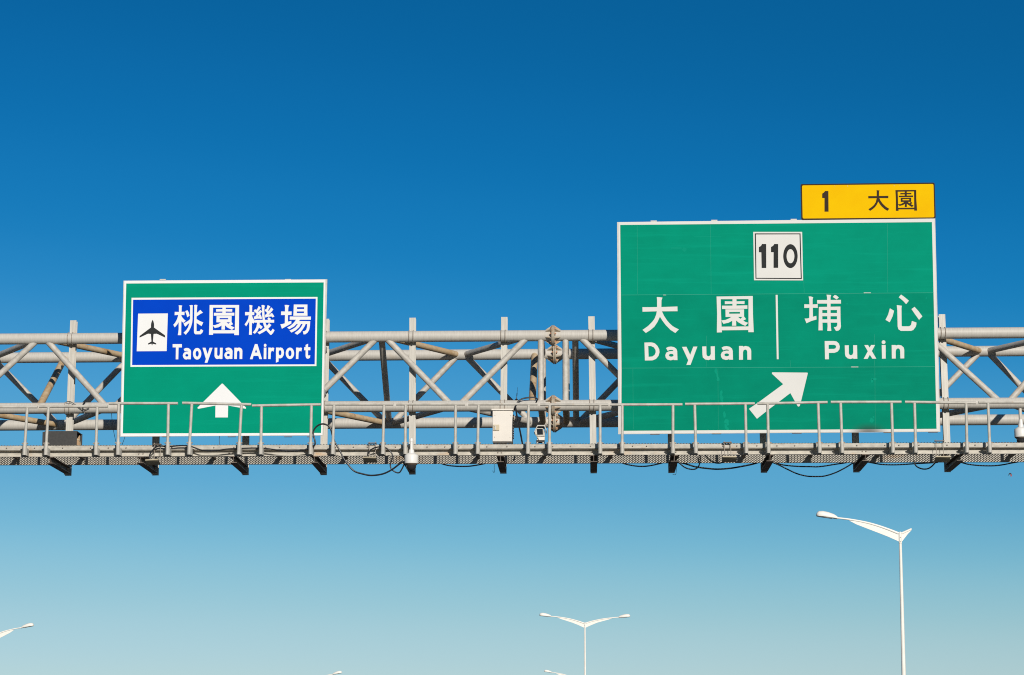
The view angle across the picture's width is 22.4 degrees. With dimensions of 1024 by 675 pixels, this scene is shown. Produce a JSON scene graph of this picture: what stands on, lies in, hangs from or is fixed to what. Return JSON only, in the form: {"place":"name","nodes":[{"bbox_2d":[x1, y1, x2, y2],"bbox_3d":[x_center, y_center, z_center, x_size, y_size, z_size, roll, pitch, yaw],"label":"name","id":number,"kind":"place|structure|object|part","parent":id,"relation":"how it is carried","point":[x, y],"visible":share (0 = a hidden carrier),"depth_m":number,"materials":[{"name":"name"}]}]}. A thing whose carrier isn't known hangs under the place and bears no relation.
{"place":"outdoors","nodes":[
{"label":"outdoors","id":0,"kind":"place"},
{"bbox_2d":[0,623,33,637],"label":"street lamp","id":1,"kind":"object","parent":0,"point":[4,633],"visible":1,"depth_m":160.19,"materials":[{"name":"white metal"}]},
{"bbox_2d":[0,0,1023,674],"label":"sky","id":2,"kind":"structure","parent":0,"point":[445,165],"materials":[{"name":"blue"}]},
{"bbox_2d":[816,511,911,674],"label":"street lamp","id":3,"kind":"object","parent":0,"point":[892,534],"visible":1,"depth_m":94.71,"materials":[{"name":"white metal"}]},
{"label":"road","id":4,"kind":"structure","parent":0,"visible":0},
{"bbox_2d":[0,314,1023,475],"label":"overhead gantry","id":5,"kind":"object","parent":4,"relation":"on","point":[412,338],"visible":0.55,"depth_m":36.74,"materials":[{"name":"metal"}]},
{"bbox_2d":[120,279,326,436],"bbox_3d":[-4.020,0.323,36.429,2.892,2.215,0.667,0,-10,2],"label":"airport sign","id":6,"kind":"object","parent":5,"relation":"attached to","point":[247,341],"visible":0.99,"depth_m":36.19,"materials":[{"name":"metal"}]},
{"bbox_2d":[492,409,513,443],"bbox_3d":[-0.128,1.246,36.243,0.308,0.465,0.288,0,-10,2],"label":"equipment cabinet","id":7,"kind":"object","parent":5,"relation":"attached to","point":[503,425],"visible":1,"depth_m":36.13,"materials":[{"name":"beige metal"}]},
{"bbox_3d":[-0.135,1.232,36.120,0.269,0.427,0.041,0,-10,2],"label":"door","id":8,"kind":"part","parent":7,"relation":"part of","materials":[{"name":"white metal"}]},
{"bbox_2d":[514,406,522,443],"bbox_3d":[0.085,1.217,35.900,0.041,0.608,0.594,2,-10,-12],"label":"cable","id":9,"kind":"object","parent":7,"relation":"attached to","point":[515,408],"visible":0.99,"depth_m":35.84,"materials":[{"name":"black plastic"}]},
{"bbox_2d":[0,442,1023,472],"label":"maintenance walkway","id":10,"kind":"structure","parent":5,"relation":"attached to","point":[501,456],"depth_m":35.23,"materials":[{"name":"metal"}]},
{"bbox_2d":[0,406,37,456],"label":"guard rail","id":11,"kind":"object","parent":10,"relation":"attached to","point":[25,451],"visible":1,"depth_m":35.14,"materials":[{"name":"metal"}]},
{"bbox_2d":[42,431,81,445],"bbox_3d":[-6.298,1.490,36.348,0.522,0.316,0.340,0,-10,2],"label":"black box","id":12,"kind":"object","parent":10,"relation":"on","point":[64,438],"visible":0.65,"depth_m":36.19,"materials":[{"name":"paint"}]},
{"bbox_2d":[39,405,107,456],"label":"guard rail","id":13,"kind":"object","parent":10,"relation":"attached to","point":[47,449],"visible":1,"depth_m":35.13,"materials":[{"name":"metal"}]},
{"bbox_2d":[109,402,177,455],"bbox_3d":[-5.000,1.241,35.151,0.939,0.724,0.179,0,-10,2],"label":"guard rail","id":14,"kind":"object","parent":10,"relation":"attached to","point":[119,449],"visible":1,"depth_m":35.10,"materials":[{"name":"metal"}]},
{"bbox_2d":[145,443,161,464],"bbox_3d":[-4.859,1.579,35.155,0.204,0.298,0.199,0,-10,2],"label":"panel antenna","id":15,"kind":"object","parent":10,"relation":"attached to","point":[154,461],"visible":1,"depth_m":35.14,"materials":[{"name":"plastic"}]},
{"bbox_2d":[182,402,250,455],"bbox_3d":[-4.000,1.237,35.121,0.938,0.728,0.179,0,-10,2],"label":"guard rail","id":16,"kind":"object","parent":10,"relation":"attached to","point":[190,449],"visible":1,"depth_m":35.07,"materials":[{"name":"metal"}]},
{"bbox_2d":[149,445,308,458],"bbox_3d":[-3.840,1.546,35.096,2.172,0.187,0.019,0,-10,2],"label":"cable","id":17,"kind":"object","parent":10,"relation":"attached to","point":[228,449],"visible":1,"depth_m":35.09,"materials":[{"name":"black plastic"}]},
{"bbox_2d":[252,403,320,455],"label":"guard rail","id":18,"kind":"object","parent":10,"relation":"attached to","point":[310,443],"visible":1,"depth_m":35.05,"materials":[{"name":"metal"}]},
{"bbox_2d":[325,403,392,455],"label":"guard rail","id":19,"kind":"object","parent":10,"relation":"attached to","point":[333,448],"visible":1,"depth_m":35.02,"materials":[{"name":"metal"}]},
{"bbox_2d":[312,423,403,475],"bbox_3d":[-2.070,1.514,34.987,1.262,0.725,0.023,0,-10,2],"label":"cable","id":20,"kind":"object","parent":19,"relation":"hanging from","point":[353,470],"visible":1,"depth_m":34.96,"materials":[{"name":"black plastic"}]},
{"bbox_2d":[367,446,404,473],"bbox_3d":[-1.699,1.652,34.983,0.522,0.372,0.019,0,-10,2],"label":"cable","id":21,"kind":"object","parent":19,"relation":"hanging from","point":[391,458],"visible":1,"depth_m":34.98,"materials":[{"name":"black plastic"}]},
{"bbox_2d":[363,442,376,462],"bbox_3d":[-1.921,1.548,35.071,0.184,0.276,0.196,0,-10,2],"label":"panel antenna","id":22,"kind":"object","parent":10,"relation":"attached to","point":[369,459],"visible":1,"depth_m":35.05,"materials":[{"name":"plastic"}]},
{"bbox_2d":[404,438,417,470],"bbox_3d":[-1.365,1.579,34.958,0.187,0.457,0.218,6,-12,-33],"label":"dome camera","id":23,"kind":"object","parent":10,"relation":"attached to","point":[411,460],"visible":1,"depth_m":34.87,"materials":[{"name":"white plastic"}]},
{"bbox_2d":[396,403,464,455],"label":"guard rail","id":24,"kind":"object","parent":10,"relation":"attached to","point":[405,443],"visible":1,"depth_m":34.98,"materials":[{"name":"metal"}]},
{"bbox_2d":[442,464,483,466],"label":"cable","id":25,"kind":"object","parent":10,"relation":"hanging from","point":[462,466],"visible":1,"depth_m":36.00,"materials":[{"name":"black plastic"}]},
{"bbox_2d":[468,403,537,455],"bbox_3d":[-0.121,1.237,35.003,0.938,0.703,0.179,0,-10,2],"label":"guard rail","id":26,"kind":"object","parent":10,"relation":"attached to","point":[478,443],"visible":1,"depth_m":34.95,"materials":[{"name":"metal"}]},
{"bbox_2d":[534,425,546,443],"bbox_3d":[0.396,1.410,35.970,0.172,0.355,0.290,0,-10,2],"label":"box camera","id":27,"kind":"object","parent":10,"relation":"on","point":[539,432],"visible":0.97,"depth_m":35.89,"materials":[{"name":"metal"}]},
{"bbox_2d":[537,429,542,434],"bbox_3d":[0.387,1.307,35.893,0.084,0.080,0.016,0,-10,2],"label":"window","id":28,"kind":"structure","parent":27,"relation":"in","point":[539,431],"depth_m":35.88,"materials":[{"name":"black glass"}]},
{"bbox_2d":[540,403,607,455],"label":"guard rail","id":29,"kind":"object","parent":10,"relation":"attached to","point":[549,447],"visible":1,"depth_m":34.92,"materials":[{"name":"metal"}]},
{"bbox_2d":[622,463,662,466],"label":"cable","id":30,"kind":"object","parent":10,"relation":"hanging from","point":[642,466],"visible":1,"depth_m":35.92,"materials":[{"name":"black plastic"}]},
{"bbox_2d":[610,403,681,454],"bbox_3d":[1.812,1.237,34.944,0.973,0.690,0.179,0,-10,2],"label":"guard rail","id":31,"kind":"object","parent":10,"relation":"attached to","point":[672,442],"visible":1,"depth_m":34.90,"materials":[{"name":"metal"}]},
{"bbox_2d":[678,455,700,469],"bbox_3d":[2.434,1.723,35.809,0.360,0.218,0.019,0,-10,2],"label":"cable","id":32,"kind":"object","parent":10,"relation":"hanging from","point":[690,468],"visible":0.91,"depth_m":35.79,"materials":[{"name":"black plastic"}]},
{"bbox_2d":[681,463,757,469],"bbox_3d":[2.874,1.767,35.920,1.221,0.139,0.023,0,-10,2],"label":"cable","id":33,"kind":"object","parent":10,"relation":"hanging from","point":[719,468],"visible":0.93,"depth_m":35.90,"materials":[{"name":"black plastic"}]},
{"bbox_2d":[685,402,754,454],"bbox_3d":[2.803,1.229,34.915,0.936,0.699,0.179,0,-10,2],"label":"guard rail","id":34,"kind":"object","parent":10,"relation":"attached to","point":[745,443],"visible":1,"depth_m":34.87,"materials":[{"name":"metal"}]},
{"bbox_2d":[722,441,736,461],"bbox_3d":[2.929,1.533,34.926,0.193,0.275,0.196,0,-10,2],"label":"panel antenna","id":35,"kind":"object","parent":10,"relation":"attached to","point":[729,458],"visible":1,"depth_m":34.91,"materials":[{"name":"plastic"}]},
{"bbox_2d":[705,455,722,463],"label":"cable","id":36,"kind":"object","parent":35,"relation":"attached to","point":[713,461],"visible":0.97,"depth_m":35.29,"materials":[{"name":"black plastic"}]},
{"bbox_2d":[757,401,827,454],"bbox_3d":[3.778,1.218,34.887,0.941,0.713,0.179,0,-10,2],"label":"guard rail","id":37,"kind":"object","parent":10,"relation":"attached to","point":[818,448],"visible":1,"depth_m":34.84,"materials":[{"name":"metal"}]},
{"bbox_2d":[777,463,844,467],"bbox_3d":[4.164,1.748,35.884,1.194,0.106,0.019,0,-10,2],"label":"cable","id":38,"kind":"object","parent":10,"relation":"hanging from","point":[810,466],"visible":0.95,"depth_m":35.87,"materials":[{"name":"black plastic"}]},
{"bbox_2d":[773,462,854,476],"bbox_3d":[4.160,1.817,35.832,1.194,0.232,0.019,0,-10,2],"label":"cable","id":39,"kind":"object","parent":10,"relation":"hanging from","point":[814,476],"visible":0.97,"depth_m":35.81,"materials":[{"name":"black plastic"}]},
{"bbox_2d":[831,401,900,454],"bbox_3d":[4.765,1.213,34.858,0.946,0.717,0.179,0,-10,2],"label":"guard rail","id":40,"kind":"object","parent":10,"relation":"attached to","point":[891,448],"visible":1,"depth_m":34.80,"materials":[{"name":"metal"}]},
{"bbox_2d":[872,462,937,464],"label":"cable","id":41,"kind":"object","parent":10,"relation":"attached to","point":[903,464],"visible":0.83,"depth_m":35.84,"materials":[{"name":"black plastic"}]},
{"bbox_2d":[913,460,935,469],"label":"cable","id":42,"kind":"object","parent":10,"relation":"hanging from","point":[923,468],"visible":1,"depth_m":35.34,"materials":[{"name":"black plastic"}]},
{"bbox_2d":[905,401,975,454],"bbox_3d":[5.759,1.210,34.828,0.947,0.717,0.179,0,-10,2],"label":"guard rail","id":43,"kind":"object","parent":10,"relation":"attached to","point":[965,447],"visible":1,"depth_m":34.78,"materials":[{"name":"metal"}]},
{"bbox_2d":[934,439,950,461],"bbox_3d":[5.786,1.518,34.842,0.208,0.294,0.196,0,-10,2],"label":"panel antenna","id":44,"kind":"object","parent":10,"relation":"attached to","point":[943,458],"visible":1,"depth_m":34.82,"materials":[{"name":"plastic"}]},
{"bbox_2d":[962,462,1017,466],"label":"cable","id":45,"kind":"object","parent":10,"relation":"hanging from","point":[989,465],"visible":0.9,"depth_m":35.80,"materials":[{"name":"black plastic"}]},
{"bbox_2d":[978,401,1023,454],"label":"guard rail","id":46,"kind":"object","parent":10,"relation":"attached to","point":[989,446],"visible":1,"depth_m":34.77,"materials":[{"name":"metal"}]},
{"bbox_2d":[516,397,537,405],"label":"cable","id":47,"kind":"object","parent":5,"relation":"attached to","point":[526,398],"visible":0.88,"depth_m":36.27,"materials":[{"name":"black plastic"}]},
{"bbox_2d":[617,218,939,434],"bbox_3d":[3.701,-0.118,36.234,4.450,2.989,0.735,0,-10,2],"label":"destination sign","id":48,"kind":"object","parent":5,"relation":"attached to","point":[756,311],"visible":0.98,"depth_m":36.00,"materials":[{"name":"metal"}]},
{"bbox_2d":[800,183,935,219],"bbox_3d":[4.964,-1.811,36.137,1.871,0.676,0.139,0,-10,2],"label":"exit plate","id":49,"kind":"object","parent":48,"relation":"attached to","point":[868,201],"visible":1,"depth_m":36.10,"materials":[{"name":"metal"}]},
{"bbox_2d":[1014,408,1023,441],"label":"dome camera","id":50,"kind":"object","parent":5,"relation":"hanging from","point":[1019,433],"visible":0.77,"depth_m":36.02,"materials":[{"name":"white plastic"}]},
{"bbox_2d":[544,670,564,674],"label":"street lamp","id":51,"kind":"object","parent":4,"relation":"on","point":[553,672],"visible":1,"depth_m":262.94,"materials":[{"name":"white metal"}]},
{"bbox_2d":[539,613,629,674],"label":"street lamp","id":52,"kind":"object","parent":4,"relation":"on","point":[583,624],"visible":1,"depth_m":171.16,"materials":[{"name":"white metal"}]}
]}

